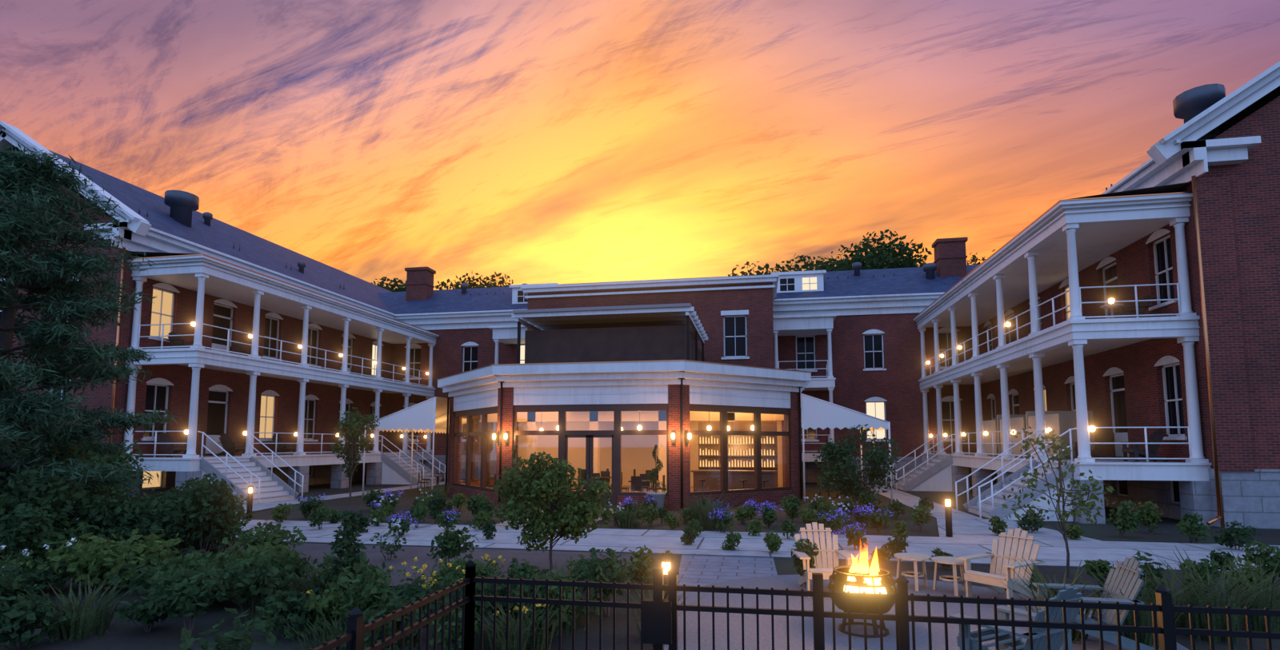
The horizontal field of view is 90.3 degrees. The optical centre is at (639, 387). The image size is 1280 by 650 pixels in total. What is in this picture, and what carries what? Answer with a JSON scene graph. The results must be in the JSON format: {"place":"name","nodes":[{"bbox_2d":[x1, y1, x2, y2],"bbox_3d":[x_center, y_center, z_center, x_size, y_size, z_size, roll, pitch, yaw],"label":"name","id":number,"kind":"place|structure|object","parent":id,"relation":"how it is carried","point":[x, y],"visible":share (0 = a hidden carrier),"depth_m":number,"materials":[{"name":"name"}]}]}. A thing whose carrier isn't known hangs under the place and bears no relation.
{"place":"outdoors","nodes":[
{"label":"outdoors","id":0,"kind":"place"},
{"bbox_2d":[0,472,1279,649],"bbox_3d":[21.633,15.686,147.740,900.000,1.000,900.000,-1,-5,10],"label":"terrain","id":1,"kind":"structure","parent":0,"point":[134,635],"depth_m":10.63,"materials":[{"name":"green plant"}]},
{"bbox_2d":[0,141,180,496],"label":"pine tree","id":2,"kind":"object","parent":1,"relation":"on","point":[25,226],"visible":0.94,"depth_m":13.11,"materials":[{"name":"green plant"}]},
{"bbox_2d":[0,120,445,504],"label":"wing","id":3,"kind":"structure","parent":1,"relation":"on","point":[309,369],"depth_m":28.00,"materials":[{"name":"red brick"}]},
{"bbox_2d":[155,432,187,457],"bbox_3d":[-18.657,2.273,25.324,0.922,1.001,0.830,-1,-5,10],"label":"deck chair","id":4,"kind":"object","parent":3,"relation":"on","point":[165,438],"visible":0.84,"depth_m":25.28,"materials":[{"name":"black"}]},
{"bbox_2d":[165,332,193,348],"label":"deck chair","id":5,"kind":"object","parent":3,"relation":"on","point":[176,341],"visible":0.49,"depth_m":25.79,"materials":[{"name":"black"}]},
{"bbox_2d":[217,433,245,455],"bbox_3d":[-18.110,2.530,28.262,0.922,1.001,0.830,-1,-5,10],"label":"deck chair","id":6,"kind":"object","parent":3,"relation":"on","point":[228,444],"visible":0.84,"depth_m":28.20,"materials":[{"name":"black"}]},
{"bbox_2d":[232,344,259,355],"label":"deck chair","id":7,"kind":"object","parent":3,"relation":"on","point":[236,348],"visible":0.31,"depth_m":29.00,"materials":[{"name":"black"}]},
{"bbox_2d":[271,434,296,455],"bbox_3d":[-17.545,2.796,31.299,0.922,1.001,0.830,-1,-5,10],"label":"deck chair","id":8,"kind":"object","parent":3,"relation":"on","point":[281,447],"visible":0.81,"depth_m":31.27,"materials":[{"name":"black"}]},
{"bbox_2d":[246,485,253,518],"bbox_3d":[-11.818,3.453,19.279,0.170,0.980,0.170,-1,-5,10],"label":"bollard","id":9,"kind":"object","parent":1,"relation":"on","point":[250,498],"visible":0.97,"depth_m":19.23,"materials":[{"name":"black metal"}]},
{"bbox_2d":[0,425,599,649],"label":"wild shrubs","id":10,"kind":"object","parent":1,"relation":"on","point":[140,541],"visible":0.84,"depth_m":8.95,"materials":[{"name":"green plant"}]},
{"bbox_2d":[330,407,379,500],"bbox_3d":[-11.278,2.593,25.134,1.785,3.724,2.207,-1,-5,10],"label":"young tree","id":11,"kind":"object","parent":1,"relation":"on","point":[355,428],"visible":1,"depth_m":25.11,"materials":[{"name":"green plant"}]},
{"bbox_2d":[118,540,642,587],"bbox_3d":[-6.125,3.287,11.980,12.100,0.001,4.000,-1,-5,10],"label":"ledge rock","id":12,"kind":"object","parent":1,"relation":"on","point":[539,559],"visible":0.12,"depth_m":12.45,"materials":[{"name":"grey stone"}]},
{"bbox_2d":[492,451,615,576],"bbox_3d":[-1.482,2.147,10.986,2.152,2.147,1.899,-1,-5,10],"label":"tree","id":13,"kind":"object","parent":12,"relation":"on","point":[540,488],"visible":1,"depth_m":10.54,"materials":[{"name":"green plant"}]},
{"bbox_2d":[375,284,392,291],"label":"tree","id":14,"kind":"object","parent":1,"relation":"on","point":[387,288],"depth_m":77.78,"materials":[{"name":"green plant"}]},
{"bbox_2d":[371,276,406,291],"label":"tree","id":15,"kind":"object","parent":1,"relation":"on","point":[401,288],"visible":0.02,"depth_m":83.67,"materials":[{"name":"green plant"}]},
{"bbox_2d":[362,396,466,496],"bbox_3d":[-9.608,2.822,30.535,3.586,4.200,7.661,-1,-5,10],"label":"awning","id":16,"kind":"object","parent":1,"relation":"on","point":[428,416],"visible":0.6,"depth_m":26.91,"materials":[{"name":"white fabric"}]},
{"bbox_2d":[435,271,513,290],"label":"tree","id":17,"kind":"object","parent":1,"relation":"on","point":[473,285],"visible":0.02,"depth_m":82.29,"materials":[{"name":"green plant"}]},
{"bbox_2d":[508,444,522,498],"bbox_3d":[-4.250,3.067,22.004,0.749,2.225,0.696,2,-5,-18],"label":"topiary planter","id":18,"kind":"object","parent":1,"relation":"on","point":[514,454],"visible":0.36,"depth_m":22.01,"materials":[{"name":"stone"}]},
{"bbox_2d":[493,508,621,528],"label":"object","id":19,"kind":"structure","parent":1,"relation":"on","point":[505,524],"depth_m":17.79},
{"bbox_2d":[178,591,996,649],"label":"fence line plants","id":20,"kind":"object","parent":1,"relation":"on","point":[262,624],"visible":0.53,"depth_m":5.07,"materials":[{"name":"green plant"}]},
{"bbox_2d":[296,480,934,558],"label":"flowering shrubs","id":21,"kind":"object","parent":1,"relation":"on","point":[700,517],"visible":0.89,"depth_m":16.93,"materials":[{"name":"green plant"}]},
{"bbox_2d":[436,360,811,511],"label":"garden pavilion","id":22,"kind":"structure","parent":1,"relation":"on","point":[590,410],"depth_m":22.95,"materials":[{"name":"brick"}]},
{"bbox_2d":[511,303,707,363],"bbox_3d":[-0.646,-1.469,28.936,7.170,2.410,9.800,-1,-5,10],"label":"roof deck screen and canopy","id":23,"kind":"object","parent":22,"relation":"on","point":[662,332],"visible":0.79,"depth_m":24.89,"materials":[{"name":"brown"}]},
{"bbox_2d":[486,411,778,492],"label":"interior furnishings","id":24,"kind":"object","parent":22,"relation":"on","point":[741,464],"visible":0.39,"depth_m":27.43,"materials":[{"name":"black wood"}]},
{"bbox_2d":[646,444,667,511],"bbox_3d":[0.586,2.992,21.099,0.778,2.216,0.703,-1,-5,10],"label":"topiary planter","id":25,"kind":"object","parent":1,"relation":"on","point":[658,498],"visible":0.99,"depth_m":21.00,"materials":[{"name":"stone"}]},
{"bbox_2d":[76,481,1279,575],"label":"concrete paths","id":26,"kind":"structure","parent":1,"relation":"on","point":[973,535],"depth_m":14.27,"materials":[{"name":"grey concrete"}]},
{"bbox_2d":[944,496,952,537],"bbox_3d":[7.379,3.098,15.220,0.170,0.980,0.170,-1,-5,10],"label":"bollard","id":27,"kind":"object","parent":26,"relation":"on","point":[948,517],"visible":0.95,"depth_m":15.17,"materials":[{"name":"black metal"}]},
{"bbox_2d":[387,270,982,485],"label":"central block","id":28,"kind":"structure","parent":1,"relation":"on","point":[862,355],"depth_m":36.25,"materials":[{"name":"brick"}]},
{"bbox_2d":[0,77,1279,314],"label":"slate roofs","id":29,"kind":"structure","parent":28,"relation":"on","point":[219,236],"depth_m":37.18,"materials":[{"name":"grey stone"}]},
{"bbox_2d":[126,139,1180,315],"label":"eave gutters","id":30,"kind":"object","parent":29,"relation":"on","point":[1109,190],"visible":0.57,"depth_m":33.33,"materials":[{"name":"white paint"}]},
{"bbox_2d":[138,83,1225,295],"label":"rooftop vents","id":31,"kind":"object","parent":29,"relation":"on","point":[1190,104],"visible":0.59,"depth_m":28.77,"materials":[{"name":"grey metal"}]},
{"bbox_2d":[404,236,967,300],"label":"chimneys","id":32,"kind":"object","parent":29,"relation":"attached to","point":[950,256],"visible":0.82,"depth_m":37.93,"materials":[{"name":"brick"}]},
{"bbox_2d":[140,492,1260,550],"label":"shrubs","id":33,"kind":"object","parent":1,"relation":"on","point":[1147,516],"visible":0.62,"depth_m":15.18,"materials":[{"name":"green plant"}]},
{"bbox_2d":[664,555,777,649],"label":"paver walk","id":34,"kind":"structure","parent":1,"relation":"on","point":[695,570],"depth_m":11.38,"materials":[{"name":"stone"}]},
{"bbox_2d":[728,258,844,275],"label":"tree","id":35,"kind":"object","parent":1,"relation":"on","point":[766,266],"visible":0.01,"depth_m":66.19,"materials":[{"name":"green plant"}]},
{"bbox_2d":[308,560,1279,649],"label":"iron picket fence","id":36,"kind":"object","parent":1,"relation":"on","point":[658,622],"visible":1,"depth_m":4.46,"materials":[{"name":"black metal"}]},
{"bbox_2d":[308,509,1279,647],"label":"plants","id":37,"kind":"object","parent":1,"relation":"on","point":[1250,588],"visible":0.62,"depth_m":8.02,"materials":[{"name":"green plant"}]},
{"bbox_2d":[765,244,883,274],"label":"tree","id":38,"kind":"object","parent":1,"relation":"on","point":[778,266],"visible":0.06,"depth_m":74.67,"materials":[{"name":"green plant"}]},
{"bbox_2d":[800,393,892,503],"bbox_3d":[8.610,2.563,27.576,3.551,4.200,6.861,-1,-5,10],"label":"awning","id":39,"kind":"object","parent":1,"relation":"on","point":[818,413],"visible":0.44,"depth_m":24.48,"materials":[{"name":"white fabric"}]},
{"bbox_2d":[812,424,902,513],"bbox_3d":[6.780,2.594,20.273,2.749,2.872,2.681,-4,-7,41],"label":"bushy tree","id":40,"kind":"object","parent":1,"relation":"on","point":[846,481],"visible":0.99,"depth_m":19.99,"materials":[{"name":"green plant"}]},
{"bbox_2d":[823,229,933,271],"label":"tree","id":41,"kind":"object","parent":1,"relation":"on","point":[881,258],"visible":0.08,"depth_m":66.62,"materials":[{"name":"green plant"}]},
{"bbox_2d":[664,575,1189,649],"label":"patio","id":42,"kind":"structure","parent":1,"relation":"on","point":[790,582],"depth_m":7.96,"materials":[{"name":"grey concrete"}]},
{"bbox_2d":[660,556,672,599],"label":"bollard light","id":43,"kind":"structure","parent":42,"relation":"on","point":[666,562],"depth_m":8.53,"materials":[{"name":"black metal"}]},
{"bbox_2d":[790,522,855,597],"bbox_3d":[2.775,2.617,9.710,0.830,1.001,0.922,0,-5,3],"label":"adirondack chair","id":44,"kind":"object","parent":42,"relation":"on","point":[825,570],"visible":0.67,"depth_m":9.92,"materials":[{"name":"white wood"}]},
{"bbox_2d":[828,565,896,638],"bbox_3d":[2.674,2.562,7.650,0.800,0.729,0.800,-1,-5,10],"label":"fire pit","id":45,"kind":"object","parent":42,"relation":"on","point":[840,578],"visible":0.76,"depth_m":7.46,"materials":[{"name":"black metal"}]},
{"bbox_2d":[844,547,886,594],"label":"fire pit flames","id":46,"kind":"object","parent":45,"relation":"in","point":[862,566],"visible":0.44,"depth_m":7.60,"materials":[{"name":"yellow"}]},
{"bbox_2d":[894,552,931,591],"bbox_3d":[4.257,2.877,9.929,0.540,0.502,0.540,-1,-5,10],"label":"side table","id":47,"kind":"object","parent":42,"relation":"on","point":[915,574],"visible":0.98,"depth_m":9.91,"materials":[{"name":"white wood"}]},
{"bbox_2d":[931,556,965,596],"bbox_3d":[4.699,2.849,9.612,0.540,0.502,0.540,-1,-5,10],"label":"side table","id":48,"kind":"object","parent":42,"relation":"on","point":[954,562],"visible":0.9,"depth_m":9.63,"materials":[{"name":"beige wood"}]},
{"bbox_2d":[956,528,1044,607],"bbox_3d":[5.237,2.571,9.187,0.922,1.001,0.830,3,-6,-31],"label":"adirondack chair","id":49,"kind":"object","parent":42,"relation":"on","point":[1006,563],"visible":0.96,"depth_m":9.21,"materials":[{"name":"white wood"}]},
{"bbox_2d":[949,586,1083,649],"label":"adirondack chair","id":50,"kind":"object","parent":42,"relation":"on","point":[1070,594],"visible":0.64,"depth_m":5.83,"materials":[{"name":"beige wood"}]},
{"bbox_2d":[1032,556,1154,649],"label":"adirondack chair","id":51,"kind":"object","parent":42,"relation":"on","point":[1127,571],"visible":0.47,"depth_m":6.96,"materials":[{"name":"beige wood"}]},
{"bbox_2d":[916,249,995,266],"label":"tree","id":52,"kind":"object","parent":1,"relation":"on","point":[974,260],"depth_m":73.01,"materials":[{"name":"green plant"}]},
{"bbox_2d":[1001,426,1123,577],"bbox_3d":[7.008,1.924,10.817,1.704,2.556,2.323,-1,-5,10],"label":"sapling","id":53,"kind":"object","parent":1,"relation":"on","point":[1060,481],"visible":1,"depth_m":10.70,"materials":[{"name":"green plant"}]},
{"bbox_2d":[885,61,1279,529],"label":"wing","id":54,"kind":"structure","parent":1,"relation":"on","point":[1185,234],"depth_m":18.64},
{"bbox_2d":[1072,430,1112,459],"bbox_3d":[15.670,1.984,22.026,0.922,1.001,0.830,-1,-5,10],"label":"deck chair","id":55,"kind":"object","parent":54,"relation":"on","point":[1103,438],"visible":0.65,"depth_m":21.91,"materials":[{"name":"black"}]},
{"bbox_2d":[1108,295,1151,318],"bbox_3d":[15.160,-2.340,19.640,0.922,1.001,0.830,-1,-5,10],"label":"deck chair","id":56,"kind":"object","parent":54,"relation":"on","point":[1142,306],"visible":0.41,"depth_m":19.43,"materials":[{"name":"black wood"}]},
{"bbox_2d":[1120,428,1167,462],"bbox_3d":[15.123,1.727,19.087,0.922,1.001,0.830,-1,-5,10],"label":"deck chair","id":57,"kind":"object","parent":54,"relation":"on","point":[1158,436],"visible":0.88,"depth_m":18.94,"materials":[{"name":"black"}]},
{"bbox_2d":[0,0,1279,290],"label":"sky","id":58,"kind":"structure","parent":0,"point":[528,142],"materials":[{"name":"orange"}]}
]}

